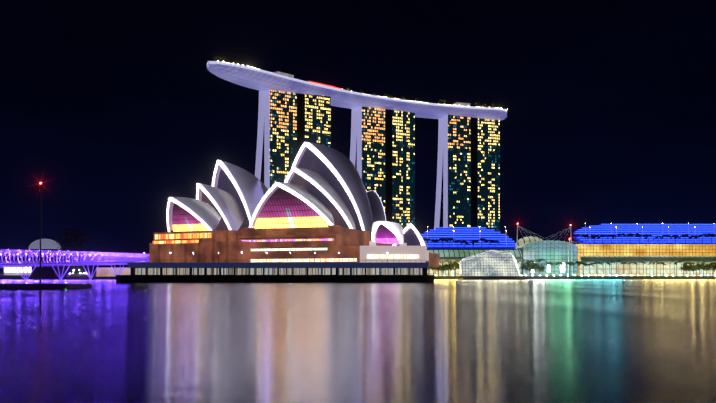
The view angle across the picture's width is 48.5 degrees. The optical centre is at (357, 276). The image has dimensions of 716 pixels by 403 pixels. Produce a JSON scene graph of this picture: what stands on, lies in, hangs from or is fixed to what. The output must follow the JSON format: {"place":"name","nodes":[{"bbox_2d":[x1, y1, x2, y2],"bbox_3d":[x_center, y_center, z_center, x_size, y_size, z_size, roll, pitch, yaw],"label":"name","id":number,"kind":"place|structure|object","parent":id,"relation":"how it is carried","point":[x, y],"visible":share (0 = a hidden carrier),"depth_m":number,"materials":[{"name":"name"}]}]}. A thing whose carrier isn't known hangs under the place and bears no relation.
{"place":"outdoors","nodes":[
{"label":"outdoors","id":0,"kind":"place"},
{"bbox_2d":[0,277,76,278],"bbox_3d":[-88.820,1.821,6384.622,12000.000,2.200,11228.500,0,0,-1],"label":"promenade","id":1,"kind":"structure","parent":0,"point":[38,278],"depth_m":767.01,"materials":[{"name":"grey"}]},
{"bbox_2d":[0,239,129,278],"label":"shore buildings","id":2,"kind":"structure","parent":1,"relation":"on","point":[52,246],"depth_m":800.13,"materials":[{"name":"grey"}]},
{"bbox_2d":[55,220,93,276],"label":"tree","id":3,"kind":"object","parent":1,"relation":"on","point":[71,237],"visible":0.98,"depth_m":753.05,"materials":[{"name":"brown plant"}]},
{"bbox_2d":[255,90,330,189],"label":"hotel tower","id":4,"kind":"structure","parent":1,"relation":"on","point":[289,124],"depth_m":813.78,"materials":[{"name":"black glass"}]},
{"bbox_2d":[350,106,414,229],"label":"hotel tower","id":5,"kind":"structure","parent":1,"relation":"on","point":[382,152],"depth_m":899.83,"materials":[{"name":"black glass"}]},
{"bbox_2d":[434,114,499,231],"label":"hotel tower","id":6,"kind":"structure","parent":1,"relation":"on","point":[468,181],"depth_m":946.14,"materials":[{"name":"black glass"}]},
{"bbox_2d":[421,223,715,278],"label":"shoppes","id":7,"kind":"structure","parent":1,"relation":"on","point":[666,250],"depth_m":718.38,"materials":[{"name":"blue glass"}]},
{"bbox_2d":[423,233,715,275],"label":"promenade palms","id":8,"kind":"object","parent":7,"relation":"on","point":[588,236],"visible":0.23,"depth_m":738.01,"materials":[{"name":"green plant"}]},
{"bbox_2d":[427,262,715,275],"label":"trees","id":9,"kind":"object","parent":7,"relation":"on","point":[537,267],"depth_m":704.58,"materials":[{"name":"green plant"}]},
{"bbox_2d":[116,260,433,282],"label":"opera house quay","id":10,"kind":"structure","parent":0,"point":[278,272],"depth_m":354.73,"materials":[{"name":"black concrete"}]},
{"bbox_2d":[150,225,438,266],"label":"opera house podium","id":11,"kind":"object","parent":10,"relation":"on","point":[334,243],"visible":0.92,"depth_m":382.60,"materials":[{"name":"stone"}]},
{"bbox_2d":[166,160,267,231],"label":"opera house shells","id":12,"kind":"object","parent":11,"relation":"on","point":[231,197],"visible":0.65,"depth_m":442.38,"materials":[{"name":"tile"}]},
{"bbox_2d":[249,142,385,231],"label":"opera house shells","id":13,"kind":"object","parent":11,"relation":"on","point":[321,186],"depth_m":408.81,"materials":[{"name":"tile"}]},
{"bbox_2d":[371,221,426,249],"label":"opera house shells","id":14,"kind":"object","parent":11,"relation":"on","point":[393,233],"visible":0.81,"depth_m":369.57,"materials":[{"name":"tile"}]},
{"bbox_2d":[207,61,506,120],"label":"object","id":15,"kind":"structure","parent":0,"point":[252,78],"depth_m":853.21,"materials":[{"name":"grey"}]},
{"bbox_2d":[0,279,715,402],"bbox_3d":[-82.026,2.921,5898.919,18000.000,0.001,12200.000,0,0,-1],"label":"water","id":16,"kind":"structure","parent":0,"point":[522,341],"depth_m":34.99,"materials":[{"name":"blue liquid"}]},
{"bbox_2d":[0,182,91,287],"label":"floating platform","id":17,"kind":"structure","parent":16,"relation":"on","point":[40,285],"depth_m":188.53,"materials":[{"name":"grey metal"}]},
{"bbox_2d":[0,249,149,280],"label":"bridge","id":18,"kind":"structure","parent":16,"relation":"in","point":[64,253],"depth_m":549.32,"materials":[{"name":"purple metal"}]},
{"bbox_2d":[455,250,526,279],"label":"crystal pavilion","id":19,"kind":"structure","parent":16,"relation":"on","point":[494,263],"depth_m":635.35,"materials":[{"name":"white glass"}]},
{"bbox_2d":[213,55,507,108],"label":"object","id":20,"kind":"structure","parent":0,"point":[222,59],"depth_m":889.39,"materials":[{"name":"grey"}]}
]}

